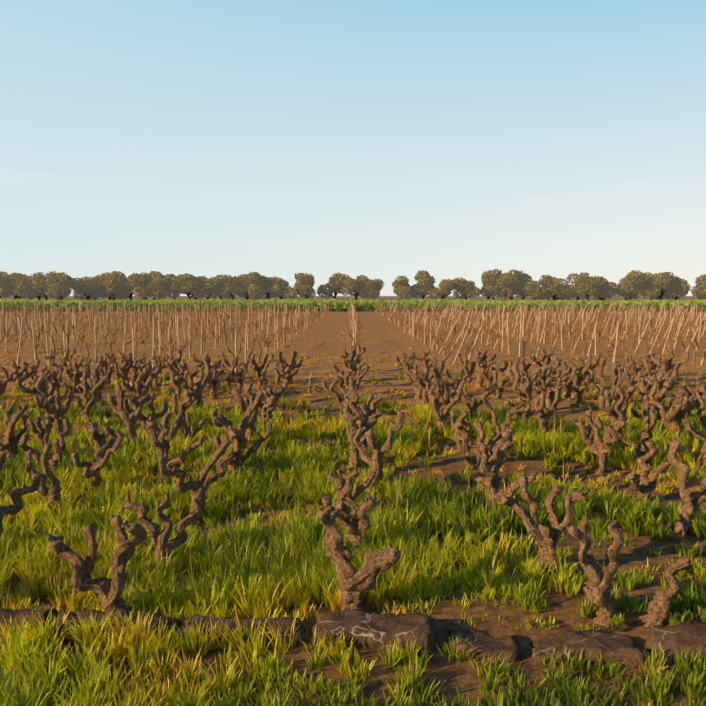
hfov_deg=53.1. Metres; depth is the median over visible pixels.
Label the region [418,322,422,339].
young vine
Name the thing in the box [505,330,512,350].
young vine
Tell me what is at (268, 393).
vine bush
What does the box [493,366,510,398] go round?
vine bush
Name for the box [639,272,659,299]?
olive tree
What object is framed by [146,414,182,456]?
vine bush
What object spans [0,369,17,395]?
vine bush
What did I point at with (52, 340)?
young vine
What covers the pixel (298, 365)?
vine bush
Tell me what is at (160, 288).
olive tree
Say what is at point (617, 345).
young vine
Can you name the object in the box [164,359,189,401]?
vine bush
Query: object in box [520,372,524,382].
vine bush
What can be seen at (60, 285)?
olive tree
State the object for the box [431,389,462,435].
vine bush
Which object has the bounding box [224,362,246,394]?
vine bush
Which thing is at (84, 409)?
vine bush
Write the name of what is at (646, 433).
vine bush
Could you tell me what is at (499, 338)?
young vine
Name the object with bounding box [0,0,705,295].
sky
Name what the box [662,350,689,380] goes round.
vine bush
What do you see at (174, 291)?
olive tree
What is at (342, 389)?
vine bush
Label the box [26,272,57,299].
olive tree
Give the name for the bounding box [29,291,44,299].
olive tree
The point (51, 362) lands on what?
vine bush
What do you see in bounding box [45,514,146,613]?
vine bush
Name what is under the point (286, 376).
vine bush
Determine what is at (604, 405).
vine bush
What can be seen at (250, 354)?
young vine
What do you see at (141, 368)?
vine bush
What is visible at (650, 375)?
vine bush
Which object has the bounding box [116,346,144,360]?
young vine
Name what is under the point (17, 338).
young vine
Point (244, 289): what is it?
olive tree
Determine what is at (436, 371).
vine bush
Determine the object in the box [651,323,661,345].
young vine
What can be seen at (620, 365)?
vine bush
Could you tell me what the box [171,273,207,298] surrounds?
olive tree
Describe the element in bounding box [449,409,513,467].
vine bush
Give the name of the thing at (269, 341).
young vine
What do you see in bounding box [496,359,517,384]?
vine bush
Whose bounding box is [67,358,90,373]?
vine bush
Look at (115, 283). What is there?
olive tree
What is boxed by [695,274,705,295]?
olive tree
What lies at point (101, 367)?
vine bush
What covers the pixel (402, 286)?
olive tree
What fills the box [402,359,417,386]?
vine bush
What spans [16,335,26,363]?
young vine
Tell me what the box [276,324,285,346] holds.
young vine
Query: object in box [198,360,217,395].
vine bush
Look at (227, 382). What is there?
vine bush
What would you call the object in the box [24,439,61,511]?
vine bush
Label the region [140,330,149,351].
young vine
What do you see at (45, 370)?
vine bush
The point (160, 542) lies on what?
vine bush
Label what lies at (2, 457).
vine bush
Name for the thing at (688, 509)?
vine bush
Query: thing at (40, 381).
vine bush
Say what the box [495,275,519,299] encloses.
olive tree
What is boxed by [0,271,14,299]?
olive tree
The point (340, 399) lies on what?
vine bush
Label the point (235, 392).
vine bush
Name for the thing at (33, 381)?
vine bush
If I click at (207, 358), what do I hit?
vine bush
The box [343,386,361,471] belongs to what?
vine bush
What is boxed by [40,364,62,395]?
vine bush
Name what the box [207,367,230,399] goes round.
vine bush
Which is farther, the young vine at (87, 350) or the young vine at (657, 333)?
the young vine at (657, 333)
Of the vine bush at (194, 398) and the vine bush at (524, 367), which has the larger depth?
the vine bush at (524, 367)
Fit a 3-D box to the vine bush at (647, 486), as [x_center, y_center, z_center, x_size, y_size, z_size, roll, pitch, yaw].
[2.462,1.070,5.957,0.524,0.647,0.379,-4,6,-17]
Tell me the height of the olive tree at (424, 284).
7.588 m
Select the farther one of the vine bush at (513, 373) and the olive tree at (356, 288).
the olive tree at (356, 288)
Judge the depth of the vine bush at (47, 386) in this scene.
12.90 m
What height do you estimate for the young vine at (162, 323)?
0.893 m
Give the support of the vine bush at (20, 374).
on the ground
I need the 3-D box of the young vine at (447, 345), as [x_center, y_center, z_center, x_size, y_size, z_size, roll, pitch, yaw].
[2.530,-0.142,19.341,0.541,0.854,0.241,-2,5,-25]
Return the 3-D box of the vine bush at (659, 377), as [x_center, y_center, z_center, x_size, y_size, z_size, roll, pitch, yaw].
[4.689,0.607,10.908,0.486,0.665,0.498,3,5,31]
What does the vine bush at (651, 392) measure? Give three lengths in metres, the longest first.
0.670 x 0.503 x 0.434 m
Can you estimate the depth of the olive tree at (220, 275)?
155.97 m
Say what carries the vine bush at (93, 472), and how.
on the ground
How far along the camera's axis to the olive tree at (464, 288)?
146.50 m
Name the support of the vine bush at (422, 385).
on the ground
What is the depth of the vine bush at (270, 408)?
8.69 m
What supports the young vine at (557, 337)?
on the ground
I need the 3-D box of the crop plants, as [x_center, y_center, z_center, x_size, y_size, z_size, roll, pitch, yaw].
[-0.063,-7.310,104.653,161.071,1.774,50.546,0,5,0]
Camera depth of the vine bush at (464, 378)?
12.23 m
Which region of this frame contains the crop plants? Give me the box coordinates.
[0,298,705,310]
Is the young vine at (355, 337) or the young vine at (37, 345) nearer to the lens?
the young vine at (37, 345)
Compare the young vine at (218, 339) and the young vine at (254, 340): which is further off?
the young vine at (218, 339)
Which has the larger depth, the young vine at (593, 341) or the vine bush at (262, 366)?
the young vine at (593, 341)
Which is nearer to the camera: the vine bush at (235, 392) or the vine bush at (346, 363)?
the vine bush at (235, 392)
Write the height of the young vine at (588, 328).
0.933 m
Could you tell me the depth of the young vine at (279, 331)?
23.29 m
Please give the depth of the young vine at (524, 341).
19.29 m
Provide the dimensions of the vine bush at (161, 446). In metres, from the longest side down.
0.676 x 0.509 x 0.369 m
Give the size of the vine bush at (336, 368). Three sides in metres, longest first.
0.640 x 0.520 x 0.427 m
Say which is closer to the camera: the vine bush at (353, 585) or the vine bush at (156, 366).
the vine bush at (353, 585)
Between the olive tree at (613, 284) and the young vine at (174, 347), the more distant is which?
the olive tree at (613, 284)
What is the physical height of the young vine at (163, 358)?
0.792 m
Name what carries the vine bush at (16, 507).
on the ground
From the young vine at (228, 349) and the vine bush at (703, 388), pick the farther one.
the young vine at (228, 349)
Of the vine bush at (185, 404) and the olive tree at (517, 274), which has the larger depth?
the olive tree at (517, 274)
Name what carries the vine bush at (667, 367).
on the ground
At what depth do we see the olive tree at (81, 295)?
157.43 m
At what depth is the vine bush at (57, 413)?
8.77 m
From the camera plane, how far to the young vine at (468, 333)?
27.45 m
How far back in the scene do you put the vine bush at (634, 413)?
8.80 m
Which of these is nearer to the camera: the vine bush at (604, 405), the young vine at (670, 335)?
the vine bush at (604, 405)
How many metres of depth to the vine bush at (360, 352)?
15.51 m
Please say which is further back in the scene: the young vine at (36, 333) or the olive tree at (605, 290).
the olive tree at (605, 290)
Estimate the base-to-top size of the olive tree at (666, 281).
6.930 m
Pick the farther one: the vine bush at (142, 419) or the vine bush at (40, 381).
the vine bush at (40, 381)
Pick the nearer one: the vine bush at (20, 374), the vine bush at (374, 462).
the vine bush at (374, 462)
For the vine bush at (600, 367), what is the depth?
15.32 m
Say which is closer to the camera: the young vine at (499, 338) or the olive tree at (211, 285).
the young vine at (499, 338)
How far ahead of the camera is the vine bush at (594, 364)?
14.23 m
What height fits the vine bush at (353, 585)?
0.679 m
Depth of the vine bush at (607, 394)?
9.50 m
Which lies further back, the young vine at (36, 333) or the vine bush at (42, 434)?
the young vine at (36, 333)
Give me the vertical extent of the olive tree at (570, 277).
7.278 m
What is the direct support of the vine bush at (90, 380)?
on the ground
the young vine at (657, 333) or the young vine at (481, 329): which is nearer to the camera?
the young vine at (657, 333)
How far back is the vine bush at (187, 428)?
8.20 m
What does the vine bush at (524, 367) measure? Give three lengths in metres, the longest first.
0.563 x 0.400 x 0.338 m
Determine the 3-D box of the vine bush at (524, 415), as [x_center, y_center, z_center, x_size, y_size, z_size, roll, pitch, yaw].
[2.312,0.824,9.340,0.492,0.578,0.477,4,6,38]
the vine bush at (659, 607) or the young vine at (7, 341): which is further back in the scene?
the young vine at (7, 341)
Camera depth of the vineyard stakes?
29.66 m
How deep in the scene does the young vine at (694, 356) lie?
17.77 m
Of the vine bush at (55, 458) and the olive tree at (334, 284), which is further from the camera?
the olive tree at (334, 284)
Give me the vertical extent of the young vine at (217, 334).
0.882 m
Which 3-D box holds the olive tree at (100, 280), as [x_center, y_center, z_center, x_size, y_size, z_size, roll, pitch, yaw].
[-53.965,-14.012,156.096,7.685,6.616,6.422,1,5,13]
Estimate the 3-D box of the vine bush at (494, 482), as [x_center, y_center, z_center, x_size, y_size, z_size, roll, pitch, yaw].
[1.198,1.050,5.608,0.364,0.663,0.503,1,1,-12]
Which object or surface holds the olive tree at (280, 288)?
on the ground
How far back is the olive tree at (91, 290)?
149.23 m
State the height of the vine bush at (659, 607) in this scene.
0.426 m
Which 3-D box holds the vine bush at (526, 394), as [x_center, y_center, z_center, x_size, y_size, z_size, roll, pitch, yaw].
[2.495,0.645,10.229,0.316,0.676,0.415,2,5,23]
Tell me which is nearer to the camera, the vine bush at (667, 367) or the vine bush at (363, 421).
the vine bush at (363, 421)
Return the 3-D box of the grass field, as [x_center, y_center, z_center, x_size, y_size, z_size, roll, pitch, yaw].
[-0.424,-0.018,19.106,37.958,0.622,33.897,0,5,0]
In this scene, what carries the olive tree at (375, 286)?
on the ground
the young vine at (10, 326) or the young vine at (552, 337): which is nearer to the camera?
the young vine at (552, 337)
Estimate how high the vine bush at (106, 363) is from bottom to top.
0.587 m
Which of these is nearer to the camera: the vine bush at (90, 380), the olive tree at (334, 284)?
the vine bush at (90, 380)
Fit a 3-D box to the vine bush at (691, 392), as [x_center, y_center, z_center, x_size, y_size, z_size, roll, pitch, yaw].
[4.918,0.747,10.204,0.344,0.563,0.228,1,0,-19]
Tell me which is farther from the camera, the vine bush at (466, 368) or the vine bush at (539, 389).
the vine bush at (466, 368)
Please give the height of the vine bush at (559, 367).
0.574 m
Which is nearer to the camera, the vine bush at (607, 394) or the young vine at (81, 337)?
the vine bush at (607, 394)
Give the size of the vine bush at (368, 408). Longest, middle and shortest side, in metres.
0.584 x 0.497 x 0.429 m
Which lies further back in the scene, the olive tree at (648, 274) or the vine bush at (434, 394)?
the olive tree at (648, 274)
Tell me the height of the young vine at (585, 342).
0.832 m
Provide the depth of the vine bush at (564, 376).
12.73 m
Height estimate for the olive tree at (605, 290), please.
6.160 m
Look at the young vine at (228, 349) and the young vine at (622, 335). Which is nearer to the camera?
the young vine at (228, 349)
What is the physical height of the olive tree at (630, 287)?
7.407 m
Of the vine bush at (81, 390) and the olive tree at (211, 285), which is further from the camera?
the olive tree at (211, 285)
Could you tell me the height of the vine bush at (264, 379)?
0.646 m
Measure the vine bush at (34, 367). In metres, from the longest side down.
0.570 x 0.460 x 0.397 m
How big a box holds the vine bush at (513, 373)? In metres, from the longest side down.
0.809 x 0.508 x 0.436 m
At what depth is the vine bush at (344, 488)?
5.28 m
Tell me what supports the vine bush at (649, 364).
on the ground
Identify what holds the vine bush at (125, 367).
on the ground
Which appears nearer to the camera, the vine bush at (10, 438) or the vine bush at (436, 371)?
the vine bush at (10, 438)
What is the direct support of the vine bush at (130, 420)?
on the ground
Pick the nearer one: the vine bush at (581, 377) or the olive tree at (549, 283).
the vine bush at (581, 377)
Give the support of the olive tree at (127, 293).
on the ground
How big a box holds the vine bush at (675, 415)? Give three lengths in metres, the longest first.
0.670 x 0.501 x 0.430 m
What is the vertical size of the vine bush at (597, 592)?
0.559 m
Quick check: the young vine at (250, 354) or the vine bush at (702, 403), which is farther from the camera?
the young vine at (250, 354)
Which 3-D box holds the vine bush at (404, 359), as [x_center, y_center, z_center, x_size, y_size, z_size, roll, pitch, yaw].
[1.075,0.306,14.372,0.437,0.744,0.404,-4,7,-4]
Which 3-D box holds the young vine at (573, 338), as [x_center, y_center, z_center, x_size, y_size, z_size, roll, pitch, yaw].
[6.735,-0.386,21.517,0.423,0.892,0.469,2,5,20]
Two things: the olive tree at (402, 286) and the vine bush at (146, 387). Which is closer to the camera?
the vine bush at (146, 387)
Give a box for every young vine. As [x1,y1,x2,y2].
[3,322,11,339]
[3,331,13,352]
[5,330,26,349]
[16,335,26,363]
[27,326,42,347]
[29,334,39,359]
[39,342,62,371]
[46,330,54,356]
[57,341,78,362]
[68,322,84,341]
[73,330,90,350]
[81,337,88,362]
[102,324,110,345]
[102,328,117,356]
[107,325,120,344]
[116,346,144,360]
[119,331,131,355]
[134,335,142,353]
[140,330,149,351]
[151,344,161,363]
[155,316,170,334]
[155,338,170,362]
[164,340,176,354]
[175,334,187,361]
[190,328,213,353]
[192,319,197,336]
[209,324,224,347]
[211,330,221,348]
[226,338,241,370]
[227,325,240,342]
[231,318,243,338]
[241,338,255,372]
[244,344,253,367]
[255,334,261,363]
[260,329,274,353]
[260,335,275,357]
[268,325,287,348]
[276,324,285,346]
[345,325,360,350]
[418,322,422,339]
[431,333,438,353]
[438,332,452,357]
[442,315,455,330]
[442,339,457,361]
[463,321,469,340]
[463,340,474,361]
[471,319,487,341]
[483,321,496,348]
[488,327,506,351]
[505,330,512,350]
[506,334,521,356]
[515,331,529,358]
[531,339,548,363]
[547,323,567,350]
[551,328,559,347]
[567,325,581,352]
[576,330,591,355]
[584,319,595,337]
[585,331,601,346]
[605,329,624,361]
[616,326,629,348]
[625,330,639,352]
[627,337,635,365]
[640,331,653,354]
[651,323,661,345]
[652,337,665,355]
[668,330,674,348]
[674,332,684,357]
[682,321,690,340]
[683,332,702,364]
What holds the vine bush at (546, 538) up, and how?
on the ground
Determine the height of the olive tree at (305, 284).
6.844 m
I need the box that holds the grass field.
[0,329,705,705]
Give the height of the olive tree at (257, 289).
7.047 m
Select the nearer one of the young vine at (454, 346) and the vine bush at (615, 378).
the vine bush at (615, 378)
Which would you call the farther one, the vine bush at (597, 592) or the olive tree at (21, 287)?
the olive tree at (21, 287)
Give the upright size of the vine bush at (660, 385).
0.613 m
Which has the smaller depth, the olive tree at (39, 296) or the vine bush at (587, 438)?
the vine bush at (587, 438)
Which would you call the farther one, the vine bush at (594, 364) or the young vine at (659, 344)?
the young vine at (659, 344)
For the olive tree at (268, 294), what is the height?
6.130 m
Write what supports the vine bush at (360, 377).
on the ground
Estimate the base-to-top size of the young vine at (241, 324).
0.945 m
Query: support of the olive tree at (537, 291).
on the ground
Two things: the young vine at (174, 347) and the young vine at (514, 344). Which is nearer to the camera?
the young vine at (174, 347)
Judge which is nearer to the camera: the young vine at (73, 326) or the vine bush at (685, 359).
the vine bush at (685, 359)
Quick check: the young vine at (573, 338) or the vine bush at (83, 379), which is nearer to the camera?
the vine bush at (83, 379)
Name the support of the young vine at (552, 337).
on the ground
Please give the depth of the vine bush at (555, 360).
15.30 m
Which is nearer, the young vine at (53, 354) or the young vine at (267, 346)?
the young vine at (53, 354)
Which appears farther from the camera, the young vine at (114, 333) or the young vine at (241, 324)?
the young vine at (241, 324)
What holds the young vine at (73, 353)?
on the ground
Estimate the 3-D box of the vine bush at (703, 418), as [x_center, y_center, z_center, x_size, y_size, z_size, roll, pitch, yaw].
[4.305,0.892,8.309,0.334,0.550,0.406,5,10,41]
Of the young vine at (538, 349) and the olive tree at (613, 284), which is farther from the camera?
the olive tree at (613, 284)
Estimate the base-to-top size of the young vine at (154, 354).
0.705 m
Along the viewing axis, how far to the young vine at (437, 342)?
21.25 m
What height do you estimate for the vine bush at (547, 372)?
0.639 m
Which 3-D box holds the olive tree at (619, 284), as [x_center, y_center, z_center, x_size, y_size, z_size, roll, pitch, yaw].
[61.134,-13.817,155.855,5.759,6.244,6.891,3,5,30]
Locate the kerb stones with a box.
[0,608,705,666]
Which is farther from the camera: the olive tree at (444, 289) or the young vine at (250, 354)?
the olive tree at (444, 289)
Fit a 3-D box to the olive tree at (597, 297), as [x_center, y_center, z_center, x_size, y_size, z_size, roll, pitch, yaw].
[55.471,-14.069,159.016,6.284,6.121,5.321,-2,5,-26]
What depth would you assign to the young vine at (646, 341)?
21.07 m
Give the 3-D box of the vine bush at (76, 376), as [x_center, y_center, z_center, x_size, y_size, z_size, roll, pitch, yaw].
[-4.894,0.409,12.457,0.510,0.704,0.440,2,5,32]
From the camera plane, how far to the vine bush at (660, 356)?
15.32 m
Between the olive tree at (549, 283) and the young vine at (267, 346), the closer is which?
the young vine at (267, 346)
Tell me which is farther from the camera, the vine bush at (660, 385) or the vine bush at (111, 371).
the vine bush at (111, 371)
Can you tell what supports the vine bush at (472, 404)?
on the ground
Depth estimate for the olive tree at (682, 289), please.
148.39 m
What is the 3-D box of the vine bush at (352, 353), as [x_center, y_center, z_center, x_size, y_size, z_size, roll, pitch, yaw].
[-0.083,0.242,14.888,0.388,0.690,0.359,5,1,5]
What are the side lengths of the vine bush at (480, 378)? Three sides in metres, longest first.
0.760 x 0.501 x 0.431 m
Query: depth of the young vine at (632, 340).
22.02 m
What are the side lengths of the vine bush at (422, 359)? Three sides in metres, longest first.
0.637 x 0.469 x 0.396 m
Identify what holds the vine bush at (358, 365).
on the ground
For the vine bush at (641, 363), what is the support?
on the ground
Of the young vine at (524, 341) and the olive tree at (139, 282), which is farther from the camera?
the olive tree at (139, 282)
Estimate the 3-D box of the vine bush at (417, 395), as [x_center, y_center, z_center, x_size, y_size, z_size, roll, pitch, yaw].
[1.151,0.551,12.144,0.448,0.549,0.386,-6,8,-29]
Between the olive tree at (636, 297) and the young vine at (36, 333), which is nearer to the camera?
the young vine at (36, 333)
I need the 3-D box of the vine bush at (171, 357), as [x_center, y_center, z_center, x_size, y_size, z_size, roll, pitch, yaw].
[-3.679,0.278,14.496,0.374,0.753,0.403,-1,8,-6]
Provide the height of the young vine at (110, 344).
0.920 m
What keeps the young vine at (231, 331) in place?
on the ground
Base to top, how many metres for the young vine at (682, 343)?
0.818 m
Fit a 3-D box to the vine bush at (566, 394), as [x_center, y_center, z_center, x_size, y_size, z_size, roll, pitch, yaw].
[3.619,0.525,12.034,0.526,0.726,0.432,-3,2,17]
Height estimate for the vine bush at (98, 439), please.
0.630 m
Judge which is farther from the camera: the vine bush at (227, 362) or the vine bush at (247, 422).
the vine bush at (227, 362)
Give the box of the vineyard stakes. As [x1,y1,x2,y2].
[0,300,705,376]
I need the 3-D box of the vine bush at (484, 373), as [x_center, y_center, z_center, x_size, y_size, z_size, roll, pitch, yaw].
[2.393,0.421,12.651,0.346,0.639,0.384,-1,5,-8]
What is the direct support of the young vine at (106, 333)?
on the ground
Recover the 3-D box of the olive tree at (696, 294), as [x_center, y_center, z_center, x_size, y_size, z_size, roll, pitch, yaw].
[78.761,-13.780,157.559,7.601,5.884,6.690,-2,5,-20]
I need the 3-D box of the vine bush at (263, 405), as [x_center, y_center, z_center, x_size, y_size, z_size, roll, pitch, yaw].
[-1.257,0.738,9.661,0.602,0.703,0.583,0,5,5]
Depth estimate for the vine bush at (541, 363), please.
14.35 m
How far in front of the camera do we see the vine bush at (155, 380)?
13.57 m
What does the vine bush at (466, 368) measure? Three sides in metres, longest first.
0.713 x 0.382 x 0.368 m
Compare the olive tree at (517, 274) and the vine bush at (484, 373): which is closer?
the vine bush at (484, 373)
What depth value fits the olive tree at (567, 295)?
167.80 m
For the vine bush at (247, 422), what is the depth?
7.27 m
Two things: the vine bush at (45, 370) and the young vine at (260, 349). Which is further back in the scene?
the young vine at (260, 349)
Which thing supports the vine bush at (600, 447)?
on the ground
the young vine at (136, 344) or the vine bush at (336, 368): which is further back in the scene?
the young vine at (136, 344)
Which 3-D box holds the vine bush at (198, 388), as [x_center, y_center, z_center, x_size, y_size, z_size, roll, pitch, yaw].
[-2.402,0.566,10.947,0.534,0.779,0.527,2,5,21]
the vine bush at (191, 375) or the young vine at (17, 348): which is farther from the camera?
the young vine at (17, 348)
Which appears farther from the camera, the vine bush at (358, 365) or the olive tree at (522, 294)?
the olive tree at (522, 294)
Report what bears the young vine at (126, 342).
on the ground
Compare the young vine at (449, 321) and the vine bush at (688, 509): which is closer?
the vine bush at (688, 509)
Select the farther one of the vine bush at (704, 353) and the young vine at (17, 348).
the young vine at (17, 348)
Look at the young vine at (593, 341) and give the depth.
19.54 m
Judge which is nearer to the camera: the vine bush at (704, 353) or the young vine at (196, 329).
the vine bush at (704, 353)
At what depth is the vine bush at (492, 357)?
15.53 m
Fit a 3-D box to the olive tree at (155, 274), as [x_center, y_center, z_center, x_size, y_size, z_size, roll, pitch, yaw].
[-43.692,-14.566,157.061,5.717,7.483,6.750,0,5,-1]
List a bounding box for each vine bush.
[0,360,33,393]
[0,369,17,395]
[0,402,33,462]
[0,449,8,471]
[0,470,41,547]
[16,376,68,420]
[18,359,40,386]
[20,417,70,475]
[23,365,50,384]
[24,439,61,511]
[27,417,51,449]
[28,373,52,394]
[33,393,72,437]
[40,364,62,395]
[43,348,69,378]
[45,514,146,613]
[46,369,53,392]
[60,356,89,392]
[60,373,108,424]
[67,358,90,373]
[72,433,123,492]
[76,384,98,396]
[78,360,102,405]
[80,371,110,410]
[83,363,103,375]
[84,418,116,472]
[94,360,117,378]
[100,352,116,374]
[107,352,132,390]
[107,383,151,450]
[120,372,152,405]
[123,357,145,385]
[123,392,167,435]
[124,488,203,571]
[137,363,159,397]
[140,362,165,389]
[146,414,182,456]
[148,357,167,386]
[148,411,203,484]
[158,436,234,522]
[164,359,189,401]
[165,347,182,375]
[172,391,196,425]
[175,365,210,409]
[177,360,202,386]
[181,413,207,440]
[183,390,196,409]
[193,353,221,369]
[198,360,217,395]
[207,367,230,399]
[207,415,271,479]
[211,388,262,452]
[214,358,236,389]
[220,352,237,381]
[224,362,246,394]
[231,388,266,444]
[243,381,285,422]
[244,396,276,436]
[246,353,268,380]
[248,354,273,385]
[260,367,279,405]
[261,385,282,414]
[268,350,295,385]
[271,362,298,388]
[281,351,301,383]
[317,505,400,610]
[322,380,354,416]
[322,492,377,567]
[327,464,375,512]
[332,364,364,388]
[332,371,354,398]
[339,365,369,391]
[340,348,358,371]
[341,345,365,364]
[342,393,382,424]
[343,357,362,368]
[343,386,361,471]
[344,356,365,386]
[348,410,384,451]
[352,409,403,492]
[395,350,414,382]
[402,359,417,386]
[404,369,433,398]
[412,361,432,404]
[414,351,429,373]
[425,350,450,381]
[426,381,456,414]
[431,378,456,403]
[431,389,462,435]
[444,368,471,396]
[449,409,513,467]
[454,420,471,451]
[455,419,513,487]
[457,353,475,382]
[458,384,490,420]
[474,349,495,372]
[474,351,495,387]
[476,358,496,392]
[478,440,536,514]
[481,395,523,439]
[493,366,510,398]
[495,472,589,575]
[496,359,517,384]
[504,394,540,429]
[506,365,541,409]
[512,374,536,407]
[516,356,534,376]
[516,387,560,437]
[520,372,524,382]
[530,375,563,411]
[532,349,553,375]
[538,364,560,390]
[549,364,580,398]
[553,357,561,371]
[554,362,581,392]
[556,360,578,384]
[562,370,593,406]
[566,515,623,628]
[568,361,591,386]
[576,353,599,381]
[576,419,596,457]
[585,409,628,473]
[590,377,623,414]
[594,355,609,376]
[596,364,621,400]
[598,386,635,439]
[604,386,631,424]
[606,412,656,463]
[611,362,630,375]
[620,365,647,394]
[624,354,653,384]
[628,441,684,502]
[631,395,671,420]
[635,369,657,399]
[636,357,658,370]
[638,371,674,402]
[638,374,674,412]
[639,555,691,628]
[640,352,662,376]
[641,376,665,407]
[642,353,660,376]
[649,392,689,440]
[651,349,673,384]
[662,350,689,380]
[667,435,705,535]
[682,419,705,465]
[684,385,702,412]
[687,391,705,427]
[700,415,705,427]
[701,384,705,394]
[703,348,705,366]
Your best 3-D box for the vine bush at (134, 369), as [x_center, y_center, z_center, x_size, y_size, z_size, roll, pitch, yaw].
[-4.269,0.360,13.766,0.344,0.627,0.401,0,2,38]
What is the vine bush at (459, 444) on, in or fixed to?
on the ground
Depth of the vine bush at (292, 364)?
13.61 m
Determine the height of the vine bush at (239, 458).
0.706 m
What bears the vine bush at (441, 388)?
on the ground
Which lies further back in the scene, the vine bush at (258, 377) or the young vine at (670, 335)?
the young vine at (670, 335)
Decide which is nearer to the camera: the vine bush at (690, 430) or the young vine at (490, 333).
the vine bush at (690, 430)
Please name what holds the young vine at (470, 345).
on the ground
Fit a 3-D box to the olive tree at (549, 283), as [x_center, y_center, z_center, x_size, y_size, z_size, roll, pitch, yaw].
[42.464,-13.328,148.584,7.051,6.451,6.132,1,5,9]
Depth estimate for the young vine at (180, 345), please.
18.91 m
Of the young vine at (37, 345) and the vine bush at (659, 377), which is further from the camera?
the young vine at (37, 345)
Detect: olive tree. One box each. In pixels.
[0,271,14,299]
[6,272,37,299]
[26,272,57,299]
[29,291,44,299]
[44,271,74,299]
[71,276,102,299]
[72,282,93,299]
[91,275,122,299]
[104,271,129,299]
[118,276,133,300]
[127,272,151,299]
[147,277,172,298]
[148,271,168,299]
[164,274,179,299]
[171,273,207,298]
[190,276,207,298]
[193,277,223,298]
[213,274,229,298]
[218,275,244,299]
[235,274,256,299]
[245,272,269,298]
[259,277,272,298]
[268,277,297,299]
[293,272,315,298]
[317,272,350,298]
[340,275,370,300]
[362,279,384,298]
[392,275,413,299]
[409,270,435,298]
[426,279,454,299]
[451,277,481,298]
[481,269,501,298]
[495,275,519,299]
[500,269,525,299]
[515,273,535,299]
[519,281,549,299]
[538,275,571,300]
[554,287,572,299]
[559,284,574,300]
[566,272,589,299]
[573,275,600,299]
[590,282,616,299]
[591,276,614,300]
[591,277,613,299]
[613,287,640,299]
[616,277,639,298]
[620,270,647,299]
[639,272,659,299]
[640,272,677,299]
[662,276,690,299]
[690,279,705,299]
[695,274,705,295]
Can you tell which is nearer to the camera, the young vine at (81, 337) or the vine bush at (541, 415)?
the vine bush at (541, 415)
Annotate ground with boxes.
[0,296,705,705]
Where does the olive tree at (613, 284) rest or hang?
on the ground
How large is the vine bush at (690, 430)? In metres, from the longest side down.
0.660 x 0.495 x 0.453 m
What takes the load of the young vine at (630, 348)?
on the ground
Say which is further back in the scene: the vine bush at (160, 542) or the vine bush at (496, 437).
the vine bush at (496, 437)
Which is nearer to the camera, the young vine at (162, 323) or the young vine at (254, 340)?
the young vine at (254, 340)
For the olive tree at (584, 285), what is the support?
on the ground
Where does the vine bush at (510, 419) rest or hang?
on the ground
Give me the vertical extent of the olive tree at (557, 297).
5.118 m
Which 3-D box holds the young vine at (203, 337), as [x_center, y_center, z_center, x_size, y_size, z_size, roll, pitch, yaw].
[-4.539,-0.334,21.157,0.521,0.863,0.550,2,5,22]
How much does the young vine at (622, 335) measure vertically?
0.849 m
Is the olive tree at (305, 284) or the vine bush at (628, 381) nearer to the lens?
the vine bush at (628, 381)
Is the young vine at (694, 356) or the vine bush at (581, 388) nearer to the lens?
the vine bush at (581, 388)
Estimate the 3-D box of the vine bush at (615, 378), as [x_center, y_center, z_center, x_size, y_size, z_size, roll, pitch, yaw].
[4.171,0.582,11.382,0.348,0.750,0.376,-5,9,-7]
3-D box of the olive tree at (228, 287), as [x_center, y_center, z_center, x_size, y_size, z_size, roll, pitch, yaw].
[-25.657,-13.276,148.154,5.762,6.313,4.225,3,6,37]
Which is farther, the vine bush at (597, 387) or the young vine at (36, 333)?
the young vine at (36, 333)
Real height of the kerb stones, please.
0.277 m
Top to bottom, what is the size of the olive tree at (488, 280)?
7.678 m
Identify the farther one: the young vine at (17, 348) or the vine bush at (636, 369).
the young vine at (17, 348)
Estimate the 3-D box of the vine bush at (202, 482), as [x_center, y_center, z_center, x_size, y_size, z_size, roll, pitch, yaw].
[-1.117,1.014,5.554,0.402,0.752,0.774,3,5,31]
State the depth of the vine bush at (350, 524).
4.58 m
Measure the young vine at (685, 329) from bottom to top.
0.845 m
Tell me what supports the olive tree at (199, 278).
on the ground

